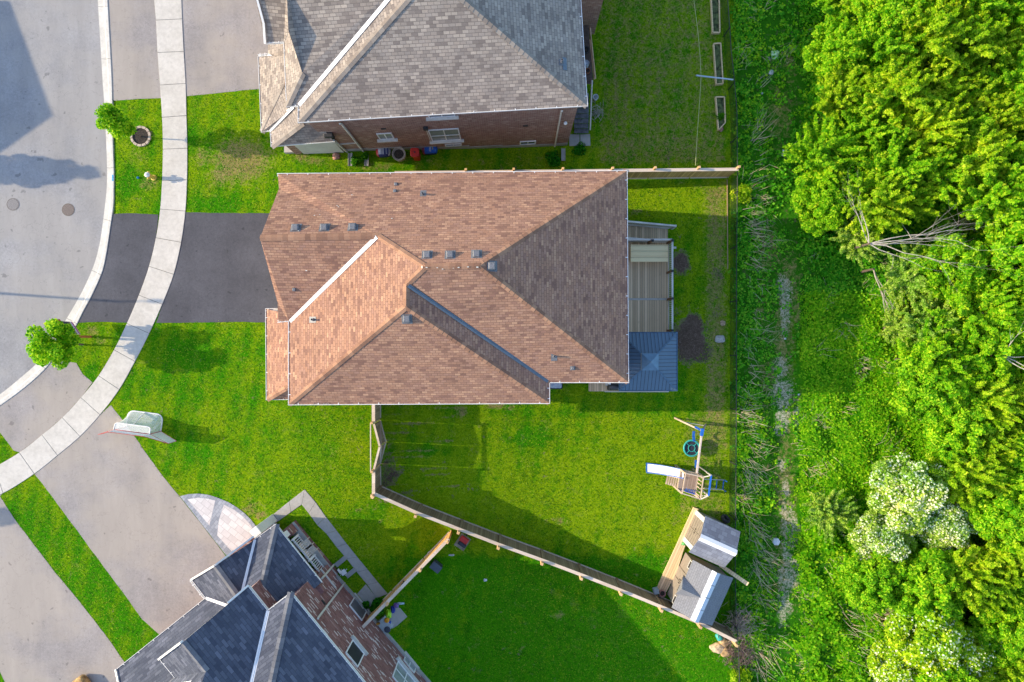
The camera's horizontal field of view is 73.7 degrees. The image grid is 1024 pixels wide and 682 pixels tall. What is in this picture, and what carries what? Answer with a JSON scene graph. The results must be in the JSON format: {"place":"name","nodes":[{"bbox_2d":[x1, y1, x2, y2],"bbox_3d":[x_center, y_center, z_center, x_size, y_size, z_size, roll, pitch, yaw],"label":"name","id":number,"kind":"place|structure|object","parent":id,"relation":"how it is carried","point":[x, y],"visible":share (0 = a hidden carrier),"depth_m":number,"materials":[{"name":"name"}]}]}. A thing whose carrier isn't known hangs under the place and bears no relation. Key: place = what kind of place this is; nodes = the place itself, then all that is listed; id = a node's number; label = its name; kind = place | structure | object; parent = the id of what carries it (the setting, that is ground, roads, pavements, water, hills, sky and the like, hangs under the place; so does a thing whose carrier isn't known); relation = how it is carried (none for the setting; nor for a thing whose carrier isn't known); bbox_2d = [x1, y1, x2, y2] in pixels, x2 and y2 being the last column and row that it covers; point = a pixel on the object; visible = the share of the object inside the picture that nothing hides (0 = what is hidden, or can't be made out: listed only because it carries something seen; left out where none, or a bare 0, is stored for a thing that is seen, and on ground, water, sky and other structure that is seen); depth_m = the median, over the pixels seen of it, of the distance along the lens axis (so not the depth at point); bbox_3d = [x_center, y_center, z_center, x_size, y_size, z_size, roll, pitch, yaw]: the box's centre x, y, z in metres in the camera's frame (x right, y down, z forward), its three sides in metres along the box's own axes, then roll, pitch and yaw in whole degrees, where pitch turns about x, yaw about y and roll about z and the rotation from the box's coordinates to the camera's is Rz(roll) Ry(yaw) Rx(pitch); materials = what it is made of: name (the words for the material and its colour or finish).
{"place":"outdoors","nodes":[
{"label":"outdoors","id":0,"kind":"place"},
{"bbox_2d":[0,362,91,451],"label":"driveway apron","id":1,"kind":"object","parent":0,"point":[46,399],"visible":0.92,"depth_m":39.99,"materials":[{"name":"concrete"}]},
{"bbox_2d":[0,0,106,393],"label":"road","id":2,"kind":"structure","parent":0,"point":[53,155],"depth_m":40.12,"materials":[{"name":"grey asphalt"}]},
{"bbox_2d":[0,0,114,404],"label":"kerb","id":3,"kind":"structure","parent":2,"relation":"on","point":[35,371],"depth_m":40.09,"materials":[{"name":"concrete"}]},
{"bbox_2d":[0,494,123,681],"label":"corner driveway","id":4,"kind":"structure","parent":0,"point":[51,630],"depth_m":39.99,"materials":[{"name":"concrete"}]},
{"bbox_2d":[0,0,187,493],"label":"sidewalk","id":5,"kind":"structure","parent":0,"point":[80,416],"depth_m":39.96,"materials":[{"name":"concrete"}]},
{"bbox_2d":[78,213,157,322],"bbox_3d":[-22.888,-4.168,40.046,2.988,0.120,7.502,18,90,0],"label":"sealed driveway apron","id":6,"kind":"object","parent":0,"point":[117,290],"visible":1,"depth_m":39.99,"materials":[{"name":"black asphalt"}]},
{"bbox_2d":[35,406,225,633],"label":"driveway","id":7,"kind":"structure","parent":0,"point":[146,537],"depth_m":39.99,"materials":[{"name":"concrete"}]},
{"bbox_2d":[98,410,175,443],"bbox_3d":[-21.527,4.883,39.051,4.062,1.870,1.480,7,90,0],"label":"hockey net","id":8,"kind":"object","parent":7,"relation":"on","point":[158,436],"visible":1,"depth_m":39.13,"materials":[{"name":"white plastic"}]},
{"bbox_2d":[108,0,160,100],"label":"driveway apron","id":9,"kind":"object","parent":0,"point":[134,51],"visible":1,"depth_m":39.99,"materials":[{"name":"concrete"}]},
{"bbox_2d":[156,212,277,322],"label":"sealed driveway","id":10,"kind":"structure","parent":0,"point":[221,273],"depth_m":39.99,"materials":[{"name":"black asphalt"}]},
{"bbox_2d":[182,0,267,95],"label":"driveway","id":11,"kind":"structure","parent":0,"point":[224,44],"depth_m":39.99,"materials":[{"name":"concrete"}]},
{"bbox_2d":[0,0,1023,681],"bbox_3d":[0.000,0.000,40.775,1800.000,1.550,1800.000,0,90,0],"label":"lawn","id":12,"kind":"structure","parent":0,"point":[692,332],"depth_m":41.45,"materials":[{"name":"plant"}]},
{"bbox_2d":[25,318,83,370],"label":"young tree","id":13,"kind":"object","parent":12,"relation":"on","point":[45,348],"visible":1,"depth_m":36.95,"materials":[{"name":"green plant"}]},
{"bbox_2d":[94,103,140,138],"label":"young tree","id":14,"kind":"object","parent":12,"relation":"on","point":[111,118],"visible":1,"depth_m":36.74,"materials":[{"name":"green plant"}]},
{"bbox_2d":[187,498,214,524],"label":"paving stones","id":15,"kind":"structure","parent":12,"relation":"on","point":[203,507],"depth_m":39.97,"materials":[{"name":"beige stone"}]},
{"bbox_2d":[180,494,255,555],"bbox_3d":[-16.910,10.400,40.034,2.442,0.120,5.214,-39,90,0],"label":"patio border","id":16,"kind":"object","parent":12,"relation":"on","point":[212,529],"visible":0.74,"depth_m":39.97,"materials":[{"name":"grey stone"}]},
{"bbox_2d":[217,505,252,550],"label":"paving stones","id":17,"kind":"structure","parent":12,"relation":"on","point":[234,529],"depth_m":39.97,"materials":[{"name":"beige stone"}]},
{"bbox_2d":[114,514,430,681],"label":"brick house","id":18,"kind":"structure","parent":12,"relation":"on","point":[272,606],"depth_m":35.74,"materials":[{"name":"grey"}]},
{"bbox_2d":[345,635,368,667],"bbox_3d":[-8.146,16.257,35.684,0.200,1.620,1.300,-39,90,0],"label":"window","id":19,"kind":"structure","parent":18,"relation":"in","point":[355,651],"depth_m":35.84,"materials":[{"name":"white metal"}]},
{"bbox_2d":[392,656,418,681],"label":"window","id":20,"kind":"structure","parent":18,"relation":"in","point":[401,673],"depth_m":38.71,"materials":[{"name":"white metal"}]},
{"bbox_2d":[271,490,387,606],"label":"footpath","id":21,"kind":"structure","parent":12,"relation":"on","point":[325,525],"depth_m":40.04,"materials":[{"name":"concrete"}]},
{"bbox_2d":[370,420,385,470],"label":"gate","id":22,"kind":"structure","parent":12,"relation":"on","point":[379,432],"depth_m":39.05,"materials":[{"name":"brown wood"}]},
{"bbox_2d":[362,530,451,627],"bbox_3d":[-6.076,13.774,39.489,0.245,2.769,7.001,45,90,0],"label":"wooden fence","id":23,"kind":"object","parent":12,"relation":"on","point":[416,569],"visible":0.96,"depth_m":38.94,"materials":[{"name":"brown wood"}]},
{"bbox_2d":[256,0,602,154],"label":"brick house","id":24,"kind":"structure","parent":12,"relation":"on","point":[340,76],"depth_m":33.59,"materials":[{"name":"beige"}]},
{"bbox_2d":[428,128,463,144],"bbox_3d":[-3.732,-11.429,38.100,1.974,2.149,0.200,-3,90,0],"label":"window","id":25,"kind":"structure","parent":24,"relation":"in","point":[450,135],"depth_m":38.27,"materials":[{"name":"white metal"}]},
{"bbox_2d":[260,169,629,405],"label":"brick house","id":26,"kind":"structure","parent":12,"relation":"on","point":[484,287],"depth_m":32.93,"materials":[{"name":"brown"}]},
{"bbox_2d":[371,485,738,647],"bbox_3d":[2.605,13.065,39.802,22.692,3.476,0.498,23,90,0],"label":"wooden fence","id":27,"kind":"object","parent":12,"relation":"on","point":[542,556],"visible":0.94,"depth_m":39.97,"materials":[{"name":"brown wood"}]},
{"bbox_2d":[395,165,740,178],"bbox_3d":[3.256,-9.752,39.960,19.786,3.158,0.215,-1,90,0],"label":"wooden fence","id":28,"kind":"object","parent":12,"relation":"on","point":[655,172],"visible":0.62,"depth_m":39.80,"materials":[{"name":"brown wood"}]},
{"bbox_2d":[574,25,595,132],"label":"deck","id":29,"kind":"structure","parent":12,"relation":"on","point":[582,115],"depth_m":39.55,"materials":[{"name":"wood"}]},
{"bbox_2d":[589,220,676,391],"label":"deck","id":30,"kind":"structure","parent":12,"relation":"on","point":[649,298],"depth_m":39.60,"materials":[{"name":"wood"}]},
{"bbox_2d":[619,332,677,390],"bbox_3d":[7.470,1.125,37.985,3.238,3.230,3.269,0,90,0],"label":"gazebo","id":31,"kind":"object","parent":30,"relation":"on","point":[653,361],"visible":0.81,"depth_m":37.16,"materials":[{"name":"blue metal"}]},
{"bbox_2d":[657,507,697,591],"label":"boardwalk","id":32,"kind":"structure","parent":12,"relation":"on","point":[668,574],"depth_m":41.36,"materials":[{"name":"brown wood"}]},
{"bbox_2d":[646,417,726,499],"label":"playset","id":33,"kind":"object","parent":12,"relation":"on","point":[687,482],"visible":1,"depth_m":40.26,"materials":[{"name":"brown wood"}]},
{"bbox_2d":[667,552,732,625],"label":"garden shed","id":34,"kind":"structure","parent":12,"relation":"on","point":[697,590],"depth_m":39.12,"materials":[{"name":"beige plastic"}]},
{"bbox_2d":[683,510,739,567],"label":"garden shed","id":35,"kind":"structure","parent":12,"relation":"on","point":[711,539],"depth_m":39.15,"materials":[{"name":"beige plastic"}]},
{"bbox_2d":[712,42,723,85],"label":"garden bed","id":36,"kind":"object","parent":12,"relation":"on","point":[717,60],"visible":1,"depth_m":41.36,"materials":[{"name":"brown wood"}]},
{"bbox_2d":[721,0,739,681],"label":"chain link fence","id":37,"kind":"object","parent":12,"relation":"on","point":[732,409],"visible":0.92,"depth_m":40.72,"materials":[{"name":"black metal"}]},
{"bbox_2d":[717,602,765,645],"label":"brush pile","id":38,"kind":"object","parent":12,"relation":"on","point":[743,623],"visible":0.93,"depth_m":40.93,"materials":[{"name":"grey plant"}]},
{"bbox_2d":[732,1,896,681],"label":"dead stalks","id":39,"kind":"object","parent":12,"relation":"on","point":[778,394],"visible":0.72,"depth_m":41.28,"materials":[{"name":"brown plant"}]},
{"bbox_2d":[732,0,905,680],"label":"dry grass","id":40,"kind":"structure","parent":12,"relation":"on","point":[750,475],"depth_m":41.18,"materials":[{"name":"plant"}]},
{"bbox_2d":[790,172,855,236],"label":"leafy tree","id":41,"kind":"object","parent":12,"relation":"on","point":[817,215],"visible":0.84,"depth_m":38.53,"materials":[{"name":"green plant"}]},
{"bbox_2d":[728,0,919,681],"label":"weeds","id":42,"kind":"object","parent":12,"relation":"on","point":[839,275],"visible":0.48,"depth_m":41.35,"materials":[{"name":"green plant"}]},
{"bbox_2d":[782,113,867,202],"bbox_3d":[17.643,-10.314,39.159,4.561,4.845,4.541,39,90,0],"label":"leafy tree","id":43,"kind":"object","parent":12,"relation":"on","point":[822,148],"visible":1,"depth_m":37.99,"materials":[{"name":"green plant"}]},
{"bbox_2d":[801,489,860,543],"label":"leafy tree","id":44,"kind":"object","parent":12,"relation":"on","point":[835,515],"visible":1,"depth_m":39.32,"materials":[{"name":"green plant"}]},
{"bbox_2d":[802,15,871,79],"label":"leafy tree","id":45,"kind":"object","parent":12,"relation":"on","point":[826,52],"visible":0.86,"depth_m":38.18,"materials":[{"name":"green plant"}]},
{"bbox_2d":[811,63,868,127],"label":"leafy tree","id":46,"kind":"object","parent":12,"relation":"on","point":[836,95],"visible":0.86,"depth_m":38.12,"materials":[{"name":"green plant"}]},
{"bbox_2d":[811,0,873,22],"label":"leafy tree","id":47,"kind":"object","parent":12,"relation":"on","point":[831,8],"visible":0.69,"depth_m":38.18,"materials":[{"name":"green plant"}]},
{"bbox_2d":[828,214,891,268],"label":"leafy tree","id":48,"kind":"object","parent":12,"relation":"on","point":[859,240],"visible":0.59,"depth_m":38.89,"materials":[{"name":"green plant"}]},
{"bbox_2d":[837,550,906,614],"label":"leafy tree","id":49,"kind":"object","parent":12,"relation":"on","point":[864,580],"visible":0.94,"depth_m":37.79,"materials":[{"name":"green plant"}]},
{"bbox_2d":[729,0,1023,681],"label":"meadow plants","id":50,"kind":"object","parent":12,"relation":"on","point":[814,434],"visible":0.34,"depth_m":41.27,"materials":[{"name":"green plant"}]},
{"bbox_2d":[838,150,920,240],"bbox_3d":[20.266,-7.862,38.825,4.289,5.553,5.011,-5,90,0],"label":"leafy tree","id":51,"kind":"object","parent":12,"relation":"on","point":[879,215],"visible":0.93,"depth_m":37.38,"materials":[{"name":"green plant"}]},
{"bbox_2d":[838,93,921,159],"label":"leafy tree","id":52,"kind":"object","parent":12,"relation":"on","point":[878,126],"visible":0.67,"depth_m":37.62,"materials":[{"name":"green plant"}]},
{"bbox_2d":[847,509,917,568],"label":"blossom tree","id":53,"kind":"object","parent":12,"relation":"on","point":[872,531],"visible":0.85,"depth_m":38.32,"materials":[{"name":"white plant"}]},
{"bbox_2d":[866,638,918,681],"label":"blossom tree","id":54,"kind":"object","parent":12,"relation":"on","point":[884,663],"visible":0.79,"depth_m":38.07,"materials":[{"name":"green plant"}]},
{"bbox_2d":[844,0,944,79],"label":"leafy tree","id":55,"kind":"object","parent":12,"relation":"on","point":[883,42],"visible":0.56,"depth_m":37.08,"materials":[{"name":"green plant"}]},
{"bbox_2d":[857,0,934,45],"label":"leafy tree","id":56,"kind":"object","parent":12,"relation":"on","point":[872,18],"visible":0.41,"depth_m":37.08,"materials":[{"name":"green plant"}]},
{"bbox_2d":[878,301,918,346],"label":"leafy tree","id":57,"kind":"object","parent":12,"relation":"on","point":[895,328],"visible":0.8,"depth_m":39.42,"materials":[{"name":"green plant"}]},
{"bbox_2d":[853,126,946,210],"bbox_3d":[21.287,-9.736,38.848,4.586,5.489,4.607,43,90,0],"label":"leafy tree","id":58,"kind":"object","parent":12,"relation":"on","point":[911,166],"visible":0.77,"depth_m":37.22,"materials":[{"name":"green plant"}]},
{"bbox_2d":[852,44,950,129],"bbox_3d":[20.869,-13.679,38.446,4.850,6.306,4.213,-34,90,0],"label":"leafy tree","id":59,"kind":"object","parent":12,"relation":"on","point":[897,80],"visible":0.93,"depth_m":36.73,"materials":[{"name":"green plant"}]},
{"bbox_2d":[865,452,951,535],"bbox_3d":[22.213,8.385,39.008,4.745,5.198,4.996,-45,90,0],"label":"blossom tree","id":60,"kind":"object","parent":12,"relation":"on","point":[908,496],"visible":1,"depth_m":37.49,"materials":[{"name":"white plant"}]},
{"bbox_2d":[878,239,941,306],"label":"leafy tree","id":61,"kind":"object","parent":12,"relation":"on","point":[906,279],"visible":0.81,"depth_m":38.64,"materials":[{"name":"green plant"}]},
{"bbox_2d":[892,156,954,221],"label":"leafy tree","id":62,"kind":"object","parent":12,"relation":"on","point":[921,210],"visible":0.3,"depth_m":37.86,"materials":[{"name":"green plant"}]},
{"bbox_2d":[883,607,969,677],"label":"blossom tree","id":63,"kind":"object","parent":12,"relation":"on","point":[936,644],"visible":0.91,"depth_m":37.14,"materials":[{"name":"green plant"}]},
{"bbox_2d":[839,173,1016,307],"bbox_3d":[23.326,-5.382,36.714,12.561,9.582,7.303,12,90,0],"label":"dead tree","id":64,"kind":"object","parent":12,"relation":"on","point":[878,243],"visible":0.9,"depth_m":37.27,"materials":[{"name":"grey wood"}]},
{"bbox_2d":[890,547,968,627],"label":"leafy tree","id":65,"kind":"object","parent":12,"relation":"on","point":[922,575],"visible":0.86,"depth_m":37.42,"materials":[{"name":"green plant"}]},
{"bbox_2d":[885,318,976,396],"bbox_3d":[23.222,1.263,38.849,4.607,5.487,4.628,31,90,0],"label":"leafy tree","id":66,"kind":"object","parent":12,"relation":"on","point":[936,349],"visible":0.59,"depth_m":37.18,"materials":[{"name":"green plant"}]},
{"bbox_2d":[883,0,980,68],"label":"leafy tree","id":67,"kind":"object","parent":12,"relation":"on","point":[940,22],"visible":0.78,"depth_m":36.26,"materials":[{"name":"green plant"}]},
{"bbox_2d":[904,285,959,347],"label":"leafy tree","id":68,"kind":"object","parent":12,"relation":"on","point":[927,301],"visible":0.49,"depth_m":38.34,"materials":[{"name":"green plant"}]},
{"bbox_2d":[889,343,975,426],"bbox_3d":[23.323,2.418,38.859,4.651,5.490,4.742,5,90,0],"label":"leafy tree","id":69,"kind":"object","parent":12,"relation":"on","point":[928,397],"visible":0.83,"depth_m":37.13,"materials":[{"name":"green plant"}]},
{"bbox_2d":[895,90,978,165],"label":"leafy tree","id":70,"kind":"object","parent":12,"relation":"on","point":[939,117],"visible":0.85,"depth_m":36.99,"materials":[{"name":"green plant"}]},
{"bbox_2d":[909,142,970,211],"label":"leafy tree","id":71,"kind":"object","parent":12,"relation":"on","point":[945,182],"visible":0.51,"depth_m":37.44,"materials":[{"name":"green plant"}]},
{"bbox_2d":[901,0,989,45],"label":"leafy tree","id":72,"kind":"object","parent":12,"relation":"on","point":[952,4],"visible":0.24,"depth_m":36.38,"materials":[{"name":"green plant"}]},
{"bbox_2d":[913,497,979,551],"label":"blossom tree","id":73,"kind":"object","parent":12,"relation":"on","point":[953,526],"visible":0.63,"depth_m":37.96,"materials":[{"name":"white plant"}]},
{"bbox_2d":[913,43,979,107],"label":"leafy tree","id":74,"kind":"object","parent":12,"relation":"on","point":[950,79],"visible":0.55,"depth_m":37.23,"materials":[{"name":"green plant"}]},
{"bbox_2d":[914,666,978,681],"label":"leafy tree","id":75,"kind":"object","parent":12,"relation":"on","point":[960,674],"visible":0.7,"depth_m":37.03,"materials":[{"name":"green plant"}]},
{"bbox_2d":[908,233,991,311],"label":"leafy tree","id":76,"kind":"object","parent":12,"relation":"on","point":[968,257],"visible":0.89,"depth_m":37.45,"materials":[{"name":"green plant"}]},
{"bbox_2d":[918,392,998,465],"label":"leafy tree","id":77,"kind":"object","parent":12,"relation":"on","point":[964,420],"visible":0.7,"depth_m":37.10,"materials":[{"name":"green plant"}]},
{"bbox_2d":[921,88,999,161],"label":"leafy tree","id":78,"kind":"object","parent":12,"relation":"on","point":[980,119],"visible":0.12,"depth_m":37.58,"materials":[{"name":"green plant"}]},
{"bbox_2d":[933,626,995,680],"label":"blossom tree","id":79,"kind":"object","parent":12,"relation":"on","point":[978,659],"visible":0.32,"depth_m":37.85,"materials":[{"name":"green plant"}]},
{"bbox_2d":[924,435,1014,509],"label":"leafy tree","id":80,"kind":"object","parent":12,"relation":"on","point":[976,474],"visible":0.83,"depth_m":37.19,"materials":[{"name":"green plant"}]},
{"bbox_2d":[924,263,1022,354],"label":"leafy tree","id":81,"kind":"object","parent":12,"relation":"on","point":[973,317],"visible":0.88,"depth_m":37.05,"materials":[{"name":"green plant"}]},
{"bbox_2d":[931,0,1015,76],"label":"leafy tree","id":82,"kind":"object","parent":12,"relation":"on","point":[979,35],"visible":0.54,"depth_m":36.49,"materials":[{"name":"green plant"}]},
{"bbox_2d":[939,541,1008,623],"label":"leafy tree","id":83,"kind":"object","parent":12,"relation":"on","point":[975,592],"visible":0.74,"depth_m":37.34,"materials":[{"name":"green plant"}]},
{"bbox_2d":[944,119,1022,204],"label":"leafy tree","id":84,"kind":"object","parent":12,"relation":"on","point":[981,150],"visible":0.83,"depth_m":36.64,"materials":[{"name":"green plant"}]},
{"bbox_2d":[956,56,1013,118],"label":"leafy tree","id":85,"kind":"object","parent":12,"relation":"on","point":[987,88],"visible":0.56,"depth_m":37.60,"materials":[{"name":"green plant"}]},
{"bbox_2d":[950,420,1022,474],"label":"leafy tree","id":86,"kind":"object","parent":12,"relation":"on","point":[1004,445],"visible":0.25,"depth_m":37.19,"materials":[{"name":"green plant"}]},
{"bbox_2d":[951,318,1023,392],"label":"leafy tree","id":87,"kind":"object","parent":12,"relation":"on","point":[989,343],"visible":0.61,"depth_m":37.07,"materials":[{"name":"green plant"}]},
{"bbox_2d":[955,135,1023,230],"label":"leafy tree","id":88,"kind":"object","parent":12,"relation":"on","point":[995,201],"visible":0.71,"depth_m":36.94,"materials":[{"name":"green plant"}]},
{"bbox_2d":[956,365,1023,448],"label":"leafy tree","id":89,"kind":"object","parent":12,"relation":"on","point":[1003,396],"visible":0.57,"depth_m":36.89,"materials":[{"name":"green plant"}]},
{"bbox_2d":[963,473,1023,554],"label":"leafy tree","id":90,"kind":"object","parent":12,"relation":"on","point":[986,518],"visible":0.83,"depth_m":37.14,"materials":[{"name":"green plant"}]},
{"bbox_2d":[963,9,1023,73],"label":"leafy tree","id":91,"kind":"object","parent":12,"relation":"on","point":[1015,36],"visible":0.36,"depth_m":37.28,"materials":[{"name":"green plant"}]},
{"bbox_2d":[967,542,1023,623],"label":"leafy tree","id":92,"kind":"object","parent":12,"relation":"on","point":[1008,593],"visible":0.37,"depth_m":37.39,"materials":[{"name":"green plant"}]},
{"bbox_2d":[968,597,1023,668],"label":"leafy tree","id":93,"kind":"object","parent":12,"relation":"on","point":[1012,641],"visible":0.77,"depth_m":37.84,"materials":[{"name":"green plant"}]},
{"bbox_2d":[970,84,1023,143],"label":"leafy tree","id":94,"kind":"object","parent":12,"relation":"on","point":[1004,115],"visible":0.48,"depth_m":37.58,"materials":[{"name":"green plant"}]},
{"bbox_2d":[970,0,1023,46],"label":"leafy tree","id":95,"kind":"object","parent":12,"relation":"on","point":[990,5],"visible":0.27,"depth_m":36.50,"materials":[{"name":"green plant"}]},
{"bbox_2d":[973,285,1023,355],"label":"leafy tree","id":96,"kind":"object","parent":12,"relation":"on","point":[1020,309],"visible":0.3,"depth_m":37.07,"materials":[{"name":"green plant"}]},
{"bbox_2d":[980,38,1023,124],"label":"leafy tree","id":97,"kind":"object","parent":12,"relation":"on","point":[1016,74],"visible":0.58,"depth_m":37.49,"materials":[{"name":"green plant"}]},
{"bbox_2d":[980,524,1023,587],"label":"leafy tree","id":98,"kind":"object","parent":12,"relation":"on","point":[1003,555],"visible":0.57,"depth_m":37.39,"materials":[{"name":"green plant"}]},
{"bbox_2d":[983,203,1023,292],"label":"leafy tree","id":99,"kind":"object","parent":12,"relation":"on","point":[1008,235],"visible":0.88,"depth_m":36.81,"materials":[{"name":"green plant"}]},
{"bbox_2d":[984,241,1023,301],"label":"leafy tree","id":100,"kind":"object","parent":12,"relation":"on","point":[1001,284],"visible":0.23,"depth_m":37.38,"materials":[{"name":"green plant"}]},
{"bbox_2d":[991,642,1023,681],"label":"leafy tree","id":101,"kind":"object","parent":12,"relation":"on","point":[1007,672],"visible":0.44,"depth_m":38.05,"materials":[{"name":"green plant"}]},
{"bbox_2d":[998,0,1023,45],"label":"leafy tree","id":102,"kind":"object","parent":12,"relation":"on","point":[1014,17],"visible":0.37,"depth_m":37.00,"materials":[{"name":"green plant"}]},
{"bbox_2d":[630,245,667,261],"bbox_3d":[7.853,-5.020,39.297,2.148,0.585,0.978,0,90,0],"label":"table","id":103,"kind":"object","parent":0,"point":[648,253],"visible":1,"depth_m":39.01,"materials":[{"name":"white wood"}]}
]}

